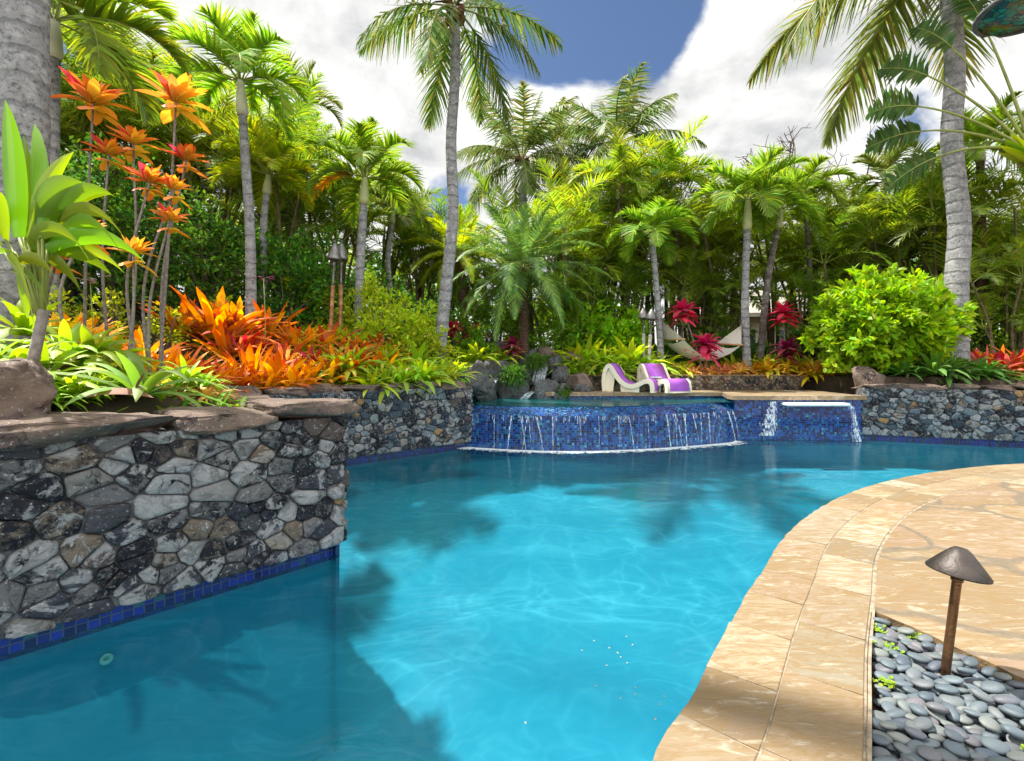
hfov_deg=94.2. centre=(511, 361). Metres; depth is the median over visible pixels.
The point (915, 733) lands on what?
pebble
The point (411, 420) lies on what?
stone wall
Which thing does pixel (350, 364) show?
croton
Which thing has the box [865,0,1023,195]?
travellers palm
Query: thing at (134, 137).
ti plant
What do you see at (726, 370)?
bromeliad
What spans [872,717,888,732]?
pebble
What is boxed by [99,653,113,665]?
return jet
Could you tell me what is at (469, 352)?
dracaena
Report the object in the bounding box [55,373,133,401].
dracaena
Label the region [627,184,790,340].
areca palm
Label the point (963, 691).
pebble
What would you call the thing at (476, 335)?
shrub
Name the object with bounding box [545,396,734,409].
spa inner wall
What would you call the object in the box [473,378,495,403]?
boulder
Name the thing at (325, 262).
shrub
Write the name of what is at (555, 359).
boulder
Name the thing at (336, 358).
bromeliad
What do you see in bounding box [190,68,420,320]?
areca palm
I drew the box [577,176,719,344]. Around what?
areca palm
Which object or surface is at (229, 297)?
shrub
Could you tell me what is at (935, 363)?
spider lily
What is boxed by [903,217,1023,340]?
areca palm
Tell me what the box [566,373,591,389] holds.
boulder
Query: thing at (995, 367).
spider lily
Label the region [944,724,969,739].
pebble
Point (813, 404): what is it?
spillway lip
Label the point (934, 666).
pebble
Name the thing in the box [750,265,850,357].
areca palm
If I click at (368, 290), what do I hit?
shrub
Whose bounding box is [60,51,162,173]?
areca palm
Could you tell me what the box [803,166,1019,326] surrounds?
areca palm
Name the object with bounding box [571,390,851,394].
spa deck
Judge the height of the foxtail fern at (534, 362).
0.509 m
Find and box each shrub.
[48,285,78,321]
[60,131,186,321]
[60,140,108,307]
[60,147,150,306]
[62,286,134,338]
[106,156,224,324]
[139,302,191,354]
[145,188,260,314]
[182,219,287,315]
[209,292,232,308]
[235,227,336,327]
[270,225,354,327]
[275,267,326,326]
[317,280,366,325]
[328,307,367,332]
[334,276,406,338]
[343,267,429,326]
[354,301,422,354]
[356,286,454,363]
[383,295,447,344]
[393,320,460,363]
[394,311,448,360]
[412,306,477,355]
[451,322,501,354]
[461,301,519,346]
[515,303,585,353]
[559,288,634,352]
[593,304,654,351]
[651,334,714,366]
[687,327,754,364]
[719,337,779,364]
[777,322,825,361]
[970,275,1013,346]
[970,291,1023,356]
[970,296,1012,353]
[983,254,1023,331]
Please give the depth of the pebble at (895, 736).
1.86 m
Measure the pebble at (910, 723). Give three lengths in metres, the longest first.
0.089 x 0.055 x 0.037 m
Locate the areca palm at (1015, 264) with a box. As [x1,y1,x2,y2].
[929,235,1023,354]
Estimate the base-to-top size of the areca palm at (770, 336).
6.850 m
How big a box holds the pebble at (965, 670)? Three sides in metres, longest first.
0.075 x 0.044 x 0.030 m
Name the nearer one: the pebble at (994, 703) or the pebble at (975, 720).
the pebble at (975, 720)
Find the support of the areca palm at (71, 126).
on the ground at (839, 384)
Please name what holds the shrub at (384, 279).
on the ground at (839, 384)
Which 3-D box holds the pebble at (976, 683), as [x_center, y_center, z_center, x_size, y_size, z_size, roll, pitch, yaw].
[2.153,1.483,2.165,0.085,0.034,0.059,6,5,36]
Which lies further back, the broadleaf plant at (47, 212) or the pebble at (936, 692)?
the broadleaf plant at (47, 212)
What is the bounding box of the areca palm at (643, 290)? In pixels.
[584,253,672,327]
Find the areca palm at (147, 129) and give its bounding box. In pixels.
[55,7,241,295]
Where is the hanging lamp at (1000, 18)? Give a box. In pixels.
[971,0,1023,37]
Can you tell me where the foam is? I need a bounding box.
[457,441,743,453]
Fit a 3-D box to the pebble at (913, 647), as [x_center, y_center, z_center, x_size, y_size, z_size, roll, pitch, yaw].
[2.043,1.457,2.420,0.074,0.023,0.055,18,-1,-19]
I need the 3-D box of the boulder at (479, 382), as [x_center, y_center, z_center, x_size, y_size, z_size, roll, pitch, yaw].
[-0.768,0.458,9.402,0.535,0.473,0.606,0,0,35]
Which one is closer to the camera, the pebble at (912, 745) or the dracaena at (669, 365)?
the pebble at (912, 745)
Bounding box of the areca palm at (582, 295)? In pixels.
[547,256,651,342]
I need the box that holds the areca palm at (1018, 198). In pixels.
[927,165,1023,327]
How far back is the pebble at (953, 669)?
2.27 m
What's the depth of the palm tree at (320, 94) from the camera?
13.94 m
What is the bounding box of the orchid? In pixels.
[75,275,110,334]
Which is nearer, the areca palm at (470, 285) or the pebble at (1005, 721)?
the pebble at (1005, 721)
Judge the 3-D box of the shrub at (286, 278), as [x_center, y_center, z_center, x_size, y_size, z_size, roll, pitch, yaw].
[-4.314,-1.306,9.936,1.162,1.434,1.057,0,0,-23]
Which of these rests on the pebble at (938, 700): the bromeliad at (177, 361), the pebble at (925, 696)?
the pebble at (925, 696)
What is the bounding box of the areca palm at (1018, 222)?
[974,208,1023,238]
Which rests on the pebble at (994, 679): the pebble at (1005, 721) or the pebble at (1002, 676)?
the pebble at (1002, 676)
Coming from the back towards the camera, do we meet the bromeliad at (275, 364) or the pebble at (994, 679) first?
the bromeliad at (275, 364)
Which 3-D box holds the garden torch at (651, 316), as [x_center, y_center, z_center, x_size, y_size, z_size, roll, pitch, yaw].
[3.457,-0.479,11.800,0.296,1.724,0.292,0,0,0]
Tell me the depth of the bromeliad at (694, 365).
11.97 m
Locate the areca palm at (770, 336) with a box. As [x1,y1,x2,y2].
[691,152,833,358]
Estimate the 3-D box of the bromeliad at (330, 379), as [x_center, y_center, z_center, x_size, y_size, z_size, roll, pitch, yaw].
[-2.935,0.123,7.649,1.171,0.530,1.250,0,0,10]
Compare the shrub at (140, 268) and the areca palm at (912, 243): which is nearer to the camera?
the shrub at (140, 268)
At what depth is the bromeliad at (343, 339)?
8.49 m
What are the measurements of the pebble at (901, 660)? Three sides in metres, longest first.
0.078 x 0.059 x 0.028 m
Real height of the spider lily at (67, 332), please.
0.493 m
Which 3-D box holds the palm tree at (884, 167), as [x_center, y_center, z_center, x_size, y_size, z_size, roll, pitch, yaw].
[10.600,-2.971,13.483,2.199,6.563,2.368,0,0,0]
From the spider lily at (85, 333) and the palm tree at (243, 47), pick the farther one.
the palm tree at (243, 47)
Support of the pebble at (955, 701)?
on the gravel
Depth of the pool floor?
5.17 m
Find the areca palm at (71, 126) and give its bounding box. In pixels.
[60,23,248,286]
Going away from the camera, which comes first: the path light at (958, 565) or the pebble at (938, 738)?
the pebble at (938, 738)
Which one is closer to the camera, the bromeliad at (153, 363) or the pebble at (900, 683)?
the pebble at (900, 683)
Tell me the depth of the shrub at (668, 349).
13.04 m
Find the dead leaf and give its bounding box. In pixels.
[85,373,153,397]
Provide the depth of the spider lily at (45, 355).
3.25 m
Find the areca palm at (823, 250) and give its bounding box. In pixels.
[769,212,916,332]
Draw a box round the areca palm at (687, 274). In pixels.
[619,248,733,357]
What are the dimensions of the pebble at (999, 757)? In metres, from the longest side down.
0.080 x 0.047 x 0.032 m
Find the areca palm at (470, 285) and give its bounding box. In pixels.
[416,210,549,341]
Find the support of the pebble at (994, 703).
on the gravel
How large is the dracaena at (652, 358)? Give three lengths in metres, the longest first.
2.661 x 2.565 x 0.927 m
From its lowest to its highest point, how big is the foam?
0.001 m
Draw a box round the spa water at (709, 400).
[472,398,734,406]
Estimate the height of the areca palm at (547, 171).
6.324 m
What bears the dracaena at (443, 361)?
on the ground at (839, 384)
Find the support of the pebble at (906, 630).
on the pebble
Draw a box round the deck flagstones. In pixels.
[874,479,1023,688]
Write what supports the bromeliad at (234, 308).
on the ground at (839, 384)
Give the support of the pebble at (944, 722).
on the gravel
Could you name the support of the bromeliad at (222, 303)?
on the ground at (839, 384)
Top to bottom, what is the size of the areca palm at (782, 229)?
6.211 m
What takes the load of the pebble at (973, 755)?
on the pebble
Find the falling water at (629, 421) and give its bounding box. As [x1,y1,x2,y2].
[472,411,736,451]
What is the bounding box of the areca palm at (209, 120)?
[67,45,324,293]
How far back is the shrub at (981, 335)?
10.93 m
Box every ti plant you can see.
[46,256,80,342]
[51,66,136,326]
[58,220,109,321]
[79,133,137,336]
[104,234,157,374]
[105,124,160,335]
[122,161,174,354]
[134,69,212,371]
[141,173,192,370]
[147,201,192,373]
[159,142,209,370]
[448,321,463,347]
[462,323,489,341]
[498,335,525,366]
[666,298,703,371]
[685,332,722,372]
[767,300,803,361]
[768,336,803,367]
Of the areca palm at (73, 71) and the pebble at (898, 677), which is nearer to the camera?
the pebble at (898, 677)
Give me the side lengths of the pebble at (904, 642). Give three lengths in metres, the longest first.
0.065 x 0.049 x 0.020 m
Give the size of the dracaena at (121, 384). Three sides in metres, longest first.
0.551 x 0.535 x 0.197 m
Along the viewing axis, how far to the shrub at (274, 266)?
9.35 m
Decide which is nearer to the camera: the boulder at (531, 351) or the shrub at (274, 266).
the shrub at (274, 266)
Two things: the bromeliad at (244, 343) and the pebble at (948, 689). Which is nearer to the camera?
the pebble at (948, 689)
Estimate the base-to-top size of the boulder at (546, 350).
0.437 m
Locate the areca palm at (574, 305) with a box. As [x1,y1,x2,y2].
[527,260,616,349]
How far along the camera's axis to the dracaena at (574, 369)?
11.54 m
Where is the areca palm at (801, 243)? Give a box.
[733,208,863,358]
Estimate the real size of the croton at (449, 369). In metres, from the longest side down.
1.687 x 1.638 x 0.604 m
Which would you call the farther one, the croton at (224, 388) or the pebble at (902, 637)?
the croton at (224, 388)
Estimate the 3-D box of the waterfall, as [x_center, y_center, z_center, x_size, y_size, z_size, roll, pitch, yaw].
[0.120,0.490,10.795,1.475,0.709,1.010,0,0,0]
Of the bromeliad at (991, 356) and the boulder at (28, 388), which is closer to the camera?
the boulder at (28, 388)
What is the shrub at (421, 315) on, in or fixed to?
on the ground at (839, 384)
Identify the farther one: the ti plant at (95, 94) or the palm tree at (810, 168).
the palm tree at (810, 168)
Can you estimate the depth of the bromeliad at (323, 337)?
8.45 m
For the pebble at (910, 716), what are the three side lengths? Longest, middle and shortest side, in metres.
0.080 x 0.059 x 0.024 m
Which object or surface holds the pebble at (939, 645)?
on the gravel
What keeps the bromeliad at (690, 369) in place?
on the ground at (839, 384)
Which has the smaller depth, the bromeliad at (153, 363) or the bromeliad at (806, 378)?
the bromeliad at (153, 363)
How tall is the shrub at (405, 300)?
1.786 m
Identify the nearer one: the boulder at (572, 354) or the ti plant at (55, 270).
the ti plant at (55, 270)
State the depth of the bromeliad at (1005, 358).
9.48 m
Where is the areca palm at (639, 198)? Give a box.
[561,162,688,316]
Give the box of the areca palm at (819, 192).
[752,165,942,292]
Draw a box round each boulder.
[0,357,57,417]
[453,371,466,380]
[459,373,488,396]
[467,360,488,377]
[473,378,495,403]
[484,360,510,391]
[490,384,497,403]
[496,342,511,359]
[498,375,529,406]
[517,357,527,373]
[522,363,547,387]
[523,349,536,357]
[529,378,558,406]
[537,346,557,357]
[546,355,562,376]
[551,365,569,384]
[554,383,570,406]
[559,349,582,364]
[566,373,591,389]
[572,384,594,391]
[851,366,886,386]
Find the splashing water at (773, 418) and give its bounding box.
[762,402,860,441]
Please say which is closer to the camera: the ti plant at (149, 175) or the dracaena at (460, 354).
the ti plant at (149, 175)
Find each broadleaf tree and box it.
[96,189,187,263]
[138,193,282,270]
[234,226,353,275]
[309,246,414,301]
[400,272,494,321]
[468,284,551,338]
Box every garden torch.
[327,240,341,331]
[338,240,348,337]
[638,307,647,357]
[645,308,656,358]
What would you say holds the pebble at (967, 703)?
on the gravel
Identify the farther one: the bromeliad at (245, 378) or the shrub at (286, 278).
the shrub at (286, 278)
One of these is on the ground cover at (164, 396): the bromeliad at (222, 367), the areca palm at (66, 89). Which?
the bromeliad at (222, 367)
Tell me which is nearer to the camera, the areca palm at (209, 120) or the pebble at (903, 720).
the pebble at (903, 720)
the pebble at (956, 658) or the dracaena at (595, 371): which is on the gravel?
the pebble at (956, 658)
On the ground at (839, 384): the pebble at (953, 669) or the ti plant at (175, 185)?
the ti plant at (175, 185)
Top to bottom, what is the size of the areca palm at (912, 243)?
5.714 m
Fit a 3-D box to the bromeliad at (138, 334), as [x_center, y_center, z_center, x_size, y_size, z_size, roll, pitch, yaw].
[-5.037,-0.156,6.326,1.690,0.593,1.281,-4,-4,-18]
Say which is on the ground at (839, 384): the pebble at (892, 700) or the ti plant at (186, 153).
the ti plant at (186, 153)
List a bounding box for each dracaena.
[52,383,115,411]
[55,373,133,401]
[61,369,149,400]
[93,373,160,396]
[155,370,233,391]
[283,318,355,334]
[301,325,369,350]
[305,340,392,377]
[325,366,421,405]
[353,358,418,392]
[367,340,448,372]
[373,362,432,395]
[397,359,470,393]
[433,357,466,376]
[446,350,491,376]
[448,354,511,368]
[449,344,522,367]
[456,364,487,383]
[458,347,514,364]
[549,353,605,374]
[550,348,635,379]
[562,360,596,373]
[579,356,635,374]
[580,344,667,375]
[597,357,668,380]
[609,352,681,386]
[656,357,681,372]
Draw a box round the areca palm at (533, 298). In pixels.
[479,242,557,349]
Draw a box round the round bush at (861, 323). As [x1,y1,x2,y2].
[797,261,978,372]
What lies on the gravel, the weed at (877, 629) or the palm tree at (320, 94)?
the weed at (877, 629)
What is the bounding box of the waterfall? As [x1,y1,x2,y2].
[494,367,547,399]
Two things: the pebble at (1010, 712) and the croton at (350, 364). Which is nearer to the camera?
the pebble at (1010, 712)
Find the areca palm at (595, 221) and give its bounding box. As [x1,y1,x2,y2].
[490,172,664,343]
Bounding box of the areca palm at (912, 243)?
[842,167,1023,332]
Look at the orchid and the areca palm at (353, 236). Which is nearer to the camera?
the orchid
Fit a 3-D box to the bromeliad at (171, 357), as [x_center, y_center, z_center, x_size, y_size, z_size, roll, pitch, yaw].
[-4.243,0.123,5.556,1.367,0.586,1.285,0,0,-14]
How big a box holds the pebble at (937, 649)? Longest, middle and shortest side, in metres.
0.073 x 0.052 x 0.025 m
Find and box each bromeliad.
[44,312,142,354]
[49,312,128,346]
[77,317,127,347]
[78,329,142,346]
[109,326,190,356]
[121,357,180,370]
[128,294,220,336]
[139,286,291,343]
[151,348,212,379]
[151,361,223,378]
[152,343,235,377]
[156,378,240,403]
[172,303,273,341]
[172,365,235,391]
[182,320,273,360]
[185,296,289,334]
[188,356,260,383]
[189,355,241,384]
[189,356,229,380]
[200,330,275,358]
[204,360,257,383]
[206,342,305,375]
[209,360,278,392]
[209,388,240,401]
[225,299,305,338]
[232,347,324,388]
[233,328,280,351]
[234,358,303,387]
[238,339,314,366]
[261,363,333,390]
[262,320,332,348]
[276,353,342,384]
[277,326,339,355]
[289,345,346,363]
[299,353,357,383]
[301,321,363,348]
[302,342,373,380]
[315,329,372,348]
[327,334,381,356]
[333,345,401,375]
[356,336,400,356]
[362,331,406,348]
[368,348,408,368]
[668,363,707,380]
[674,362,719,374]
[691,364,730,374]
[704,360,759,373]
[708,363,744,380]
[726,362,756,374]
[741,357,794,377]
[753,358,809,374]
[758,357,832,386]
[783,362,835,380]
[799,360,841,374]
[970,346,1023,375]
[970,348,989,359]
[973,344,1023,377]
[980,348,1023,377]
[992,346,1023,372]
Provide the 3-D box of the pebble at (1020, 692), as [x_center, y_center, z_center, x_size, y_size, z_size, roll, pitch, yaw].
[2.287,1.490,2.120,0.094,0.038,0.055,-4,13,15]
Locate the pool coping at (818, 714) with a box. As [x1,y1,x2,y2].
[653,463,1023,760]
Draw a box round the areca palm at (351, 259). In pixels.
[282,147,420,302]
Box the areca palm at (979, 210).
[827,136,1023,293]
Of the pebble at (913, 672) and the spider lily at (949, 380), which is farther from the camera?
the spider lily at (949, 380)
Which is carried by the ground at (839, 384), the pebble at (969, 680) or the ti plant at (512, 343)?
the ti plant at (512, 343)
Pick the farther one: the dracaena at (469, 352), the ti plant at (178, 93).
the dracaena at (469, 352)
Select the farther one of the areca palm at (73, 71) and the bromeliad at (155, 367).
the areca palm at (73, 71)
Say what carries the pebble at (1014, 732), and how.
on the pebble at (1009, 738)
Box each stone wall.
[0,383,360,639]
[235,381,473,457]
[551,374,803,389]
[853,383,1023,440]
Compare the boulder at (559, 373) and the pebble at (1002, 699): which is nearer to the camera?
the pebble at (1002, 699)
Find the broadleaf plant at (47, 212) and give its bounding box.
[0,100,142,360]
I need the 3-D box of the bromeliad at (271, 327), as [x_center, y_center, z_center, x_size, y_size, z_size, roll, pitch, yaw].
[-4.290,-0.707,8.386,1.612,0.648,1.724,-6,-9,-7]
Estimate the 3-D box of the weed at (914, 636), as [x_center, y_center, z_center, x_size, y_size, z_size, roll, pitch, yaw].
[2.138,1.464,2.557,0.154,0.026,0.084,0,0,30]
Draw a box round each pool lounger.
[602,363,658,392]
[637,363,691,392]
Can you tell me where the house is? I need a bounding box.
[675,289,806,355]
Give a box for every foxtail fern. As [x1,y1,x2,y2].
[496,362,530,390]
[520,352,550,372]
[555,382,571,399]
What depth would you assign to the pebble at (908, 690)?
2.12 m
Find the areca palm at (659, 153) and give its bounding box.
[606,114,741,353]
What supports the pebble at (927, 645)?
on the pebble at (937, 649)
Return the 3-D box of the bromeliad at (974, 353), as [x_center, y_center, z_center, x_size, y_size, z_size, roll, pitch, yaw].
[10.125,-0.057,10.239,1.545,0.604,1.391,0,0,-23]
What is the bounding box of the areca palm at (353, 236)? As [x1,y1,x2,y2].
[316,152,446,314]
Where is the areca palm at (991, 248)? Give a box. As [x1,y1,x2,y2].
[910,220,1023,347]
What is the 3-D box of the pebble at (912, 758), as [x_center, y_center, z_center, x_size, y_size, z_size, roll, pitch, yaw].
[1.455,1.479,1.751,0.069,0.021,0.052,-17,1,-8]
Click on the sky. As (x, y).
(705, 52)
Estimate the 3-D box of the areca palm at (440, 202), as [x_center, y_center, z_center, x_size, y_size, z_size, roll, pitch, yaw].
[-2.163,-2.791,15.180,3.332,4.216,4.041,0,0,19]
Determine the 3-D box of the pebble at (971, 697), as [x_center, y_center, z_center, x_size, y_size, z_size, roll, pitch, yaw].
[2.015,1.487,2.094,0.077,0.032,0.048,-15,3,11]
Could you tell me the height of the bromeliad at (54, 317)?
0.517 m
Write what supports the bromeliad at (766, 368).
on the ground at (839, 384)
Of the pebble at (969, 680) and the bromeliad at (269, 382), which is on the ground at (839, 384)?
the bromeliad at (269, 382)
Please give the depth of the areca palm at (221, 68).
10.92 m
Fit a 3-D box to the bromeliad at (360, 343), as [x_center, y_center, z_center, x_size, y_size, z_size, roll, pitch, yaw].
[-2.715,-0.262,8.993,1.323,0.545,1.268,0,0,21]
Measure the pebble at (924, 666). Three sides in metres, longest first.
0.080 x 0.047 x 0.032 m
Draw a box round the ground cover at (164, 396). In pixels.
[0,289,1023,412]
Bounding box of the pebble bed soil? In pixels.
[871,630,1023,758]
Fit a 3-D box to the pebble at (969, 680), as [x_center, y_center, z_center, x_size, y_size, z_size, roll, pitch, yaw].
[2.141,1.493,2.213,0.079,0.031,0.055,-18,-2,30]
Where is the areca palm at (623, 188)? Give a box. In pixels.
[498,125,684,340]
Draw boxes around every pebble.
[869,635,884,647]
[872,648,888,657]
[872,710,891,720]
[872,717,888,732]
[872,729,893,743]
[872,733,889,745]
[872,746,890,757]
[873,617,890,625]
[873,633,885,638]
[873,664,893,673]
[873,756,896,760]
[874,624,885,631]
[874,671,895,686]
[874,684,890,691]
[875,657,891,663]
[877,688,892,696]
[878,697,897,706]
[879,721,896,729]
[880,658,895,669]
[881,635,898,643]
[881,646,899,656]
[881,700,896,711]
[883,744,896,751]
[884,709,907,718]
[885,631,898,639]
[885,720,905,730]
[886,730,910,744]
[888,626,897,631]
[890,674,905,680]
[891,692,908,700]
[892,653,910,659]
[892,718,908,722]
[893,742,913,752]
[894,663,910,671]
[894,680,913,687]
[895,646,907,653]
[895,655,910,664]
[897,627,914,634]
[897,700,915,714]
[898,634,912,641]
[899,673,911,682]
[899,756,915,760]
[900,640,910,645]
[900,752,925,760]
[901,757,913,760]
[902,686,918,693]
[904,726,927,739]
[905,667,921,678]
[905,697,925,707]
[905,713,917,720]
[905,720,920,739]
[906,740,926,753]
[907,644,920,651]
[907,652,929,663]
[907,693,917,696]
[908,703,927,716]
[910,641,928,651]
[911,662,925,671]
[911,678,933,688]
[912,659,929,670]
[912,716,932,730]
[913,685,927,691]
[916,745,942,760]
[917,634,933,642]
[917,738,940,748]
[918,653,933,661]
[918,691,933,701]
[919,716,938,724]
[920,641,933,649]
[922,671,939,678]
[922,674,935,684]
[922,728,935,732]
[924,652,941,659]
[924,705,945,721]
[925,702,949,713]
[928,660,940,671]
[928,687,944,695]
[928,733,945,742]
[929,646,942,651]
[933,678,950,684]
[933,695,944,703]
[933,724,946,736]
[934,684,959,694]
[935,643,942,648]
[936,748,958,760]
[938,693,964,707]
[939,651,960,660]
[940,720,955,725]
[941,702,959,722]
[942,675,963,684]
[943,728,964,742]
[943,740,969,757]
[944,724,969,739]
[951,666,969,675]
[952,661,963,666]
[955,654,965,660]
[955,686,969,694]
[956,667,975,674]
[956,706,980,712]
[960,714,973,724]
[961,694,980,701]
[962,656,978,666]
[962,708,984,717]
[963,677,980,683]
[963,699,971,706]
[963,713,979,723]
[964,683,981,700]
[965,734,982,747]
[967,728,982,735]
[969,687,994,702]
[969,701,987,712]
[969,752,987,759]
[970,672,985,680]
[971,734,985,747]
[972,680,989,693]
[975,747,999,756]
[979,715,1001,733]
[980,666,998,676]
[980,680,1005,693]
[980,736,1010,754]
[982,713,995,719]
[982,731,999,738]
[983,694,997,705]
[985,757,1007,760]
[986,703,1004,715]
[988,677,1003,681]
[988,706,1004,719]
[988,755,1011,760]
[992,672,1011,680]
[992,695,1020,705]
[997,718,1018,727]
[998,705,1023,718]
[999,682,1014,689]
[1002,724,1023,740]
[1003,704,1023,713]
[1004,742,1022,751]
[1005,734,1023,744]
[1006,680,1023,689]
[1006,751,1023,760]
[1007,689,1023,699]
[1014,689,1023,698]
[1020,700,1023,708]
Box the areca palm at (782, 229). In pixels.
[677,182,792,332]
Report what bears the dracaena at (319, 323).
on the ground at (839, 384)
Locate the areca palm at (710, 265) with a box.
[638,158,828,338]
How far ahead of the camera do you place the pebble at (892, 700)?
2.08 m
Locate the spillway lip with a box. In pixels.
[780,402,850,405]
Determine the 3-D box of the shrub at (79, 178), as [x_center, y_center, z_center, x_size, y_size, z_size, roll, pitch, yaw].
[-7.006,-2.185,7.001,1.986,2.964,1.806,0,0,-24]
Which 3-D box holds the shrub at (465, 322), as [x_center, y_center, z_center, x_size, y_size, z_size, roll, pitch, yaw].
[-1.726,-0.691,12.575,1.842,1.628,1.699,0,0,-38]
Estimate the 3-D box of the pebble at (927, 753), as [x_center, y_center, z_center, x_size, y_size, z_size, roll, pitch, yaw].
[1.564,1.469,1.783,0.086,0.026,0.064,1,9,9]
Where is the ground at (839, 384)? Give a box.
[1,292,1023,413]
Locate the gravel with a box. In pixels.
[871,628,1023,756]
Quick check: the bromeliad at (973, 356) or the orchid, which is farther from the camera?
the bromeliad at (973, 356)
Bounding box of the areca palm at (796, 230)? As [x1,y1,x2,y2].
[752,193,884,357]
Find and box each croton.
[217,382,242,397]
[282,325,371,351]
[290,338,340,363]
[294,351,392,382]
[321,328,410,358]
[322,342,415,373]
[342,363,409,399]
[378,360,452,386]
[396,355,446,368]
[427,362,475,386]
[447,359,470,373]
[452,342,527,365]
[553,344,612,373]
[557,334,669,369]
[560,340,684,374]
[593,348,701,378]
[669,362,702,376]
[723,352,804,378]
[753,351,822,378]
[772,351,839,377]
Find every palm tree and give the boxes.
[0,0,50,347]
[48,0,197,318]
[155,0,311,332]
[208,112,323,308]
[260,50,343,287]
[302,116,425,333]
[349,172,431,294]
[354,0,563,364]
[365,206,453,304]
[403,204,509,340]
[438,201,612,357]
[457,80,599,347]
[507,96,597,279]
[535,62,706,299]
[571,142,661,313]
[605,196,700,362]
[630,136,719,334]
[687,141,812,373]
[733,169,832,360]
[746,0,1002,361]
[767,152,858,321]
[835,140,936,265]
[927,90,1023,346]
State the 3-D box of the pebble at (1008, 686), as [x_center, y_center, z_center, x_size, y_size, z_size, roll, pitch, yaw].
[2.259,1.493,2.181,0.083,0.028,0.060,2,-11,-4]
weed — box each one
[871,676,896,688]
[872,640,904,652]
[874,623,890,632]
[898,631,920,638]
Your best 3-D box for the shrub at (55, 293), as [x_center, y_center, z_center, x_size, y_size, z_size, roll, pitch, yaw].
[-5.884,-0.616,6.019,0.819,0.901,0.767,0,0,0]
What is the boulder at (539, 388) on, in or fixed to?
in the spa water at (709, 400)
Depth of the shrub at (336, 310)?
9.70 m
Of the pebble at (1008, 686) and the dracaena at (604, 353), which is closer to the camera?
the pebble at (1008, 686)
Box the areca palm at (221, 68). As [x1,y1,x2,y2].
[64,45,260,297]
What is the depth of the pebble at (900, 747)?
1.81 m
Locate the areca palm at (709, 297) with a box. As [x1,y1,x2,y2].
[650,267,740,342]
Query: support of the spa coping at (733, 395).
on the spa deck
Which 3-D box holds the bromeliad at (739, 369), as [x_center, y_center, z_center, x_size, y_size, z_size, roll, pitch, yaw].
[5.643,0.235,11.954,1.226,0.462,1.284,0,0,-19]
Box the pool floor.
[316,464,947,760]
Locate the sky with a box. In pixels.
[61,0,1023,348]
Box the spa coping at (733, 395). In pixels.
[545,391,866,399]
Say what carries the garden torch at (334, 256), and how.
on the ground at (839, 384)
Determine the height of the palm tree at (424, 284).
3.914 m
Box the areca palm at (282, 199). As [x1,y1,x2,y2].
[192,92,360,310]
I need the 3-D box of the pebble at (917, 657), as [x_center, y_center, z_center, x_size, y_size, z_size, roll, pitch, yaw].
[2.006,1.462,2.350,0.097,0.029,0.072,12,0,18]
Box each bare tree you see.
[607,185,708,333]
[725,123,839,338]
[750,125,999,252]
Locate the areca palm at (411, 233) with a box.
[365,201,457,312]
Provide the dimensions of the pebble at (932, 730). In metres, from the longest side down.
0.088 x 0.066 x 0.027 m
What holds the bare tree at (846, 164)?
on the ground at (839, 384)
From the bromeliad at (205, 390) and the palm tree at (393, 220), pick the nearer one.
the bromeliad at (205, 390)
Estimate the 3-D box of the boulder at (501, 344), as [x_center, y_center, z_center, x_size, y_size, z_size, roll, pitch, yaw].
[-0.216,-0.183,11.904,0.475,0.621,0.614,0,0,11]
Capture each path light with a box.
[255,276,273,353]
[925,546,993,675]
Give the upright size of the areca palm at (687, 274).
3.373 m
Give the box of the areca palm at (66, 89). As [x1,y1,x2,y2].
[60,24,228,293]
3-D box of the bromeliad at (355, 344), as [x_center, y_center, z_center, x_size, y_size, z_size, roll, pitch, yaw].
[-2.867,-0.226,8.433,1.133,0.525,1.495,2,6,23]
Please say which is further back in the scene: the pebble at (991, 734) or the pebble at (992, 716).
the pebble at (992, 716)
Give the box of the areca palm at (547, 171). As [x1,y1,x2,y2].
[465,157,636,348]
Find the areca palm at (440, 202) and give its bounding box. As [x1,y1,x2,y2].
[386,195,500,336]
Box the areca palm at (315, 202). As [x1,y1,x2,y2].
[199,97,345,287]
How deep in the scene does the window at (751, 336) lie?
23.94 m
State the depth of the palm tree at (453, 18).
10.13 m
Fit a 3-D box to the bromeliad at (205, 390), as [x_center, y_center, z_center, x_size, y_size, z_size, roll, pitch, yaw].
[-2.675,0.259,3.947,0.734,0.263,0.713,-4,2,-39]
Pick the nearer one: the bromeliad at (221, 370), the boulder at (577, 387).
the bromeliad at (221, 370)
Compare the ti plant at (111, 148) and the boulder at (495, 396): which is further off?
the boulder at (495, 396)
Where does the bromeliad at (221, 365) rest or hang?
on the ground at (839, 384)
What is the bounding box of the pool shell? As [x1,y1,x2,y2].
[0,434,1023,760]
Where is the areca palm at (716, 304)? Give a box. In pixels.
[688,260,790,347]
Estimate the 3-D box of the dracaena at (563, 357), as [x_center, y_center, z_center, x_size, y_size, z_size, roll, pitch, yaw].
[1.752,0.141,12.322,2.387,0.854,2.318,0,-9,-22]
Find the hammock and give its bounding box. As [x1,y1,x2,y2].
[662,321,742,360]
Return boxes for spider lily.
[0,297,80,343]
[0,319,124,366]
[0,338,74,383]
[0,338,116,388]
[0,341,109,399]
[46,325,154,374]
[54,351,231,406]
[71,335,170,368]
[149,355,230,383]
[875,357,952,382]
[888,350,1003,383]
[910,354,1015,389]
[947,359,1023,381]
[976,362,1022,380]
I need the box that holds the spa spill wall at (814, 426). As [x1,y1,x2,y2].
[467,400,862,457]

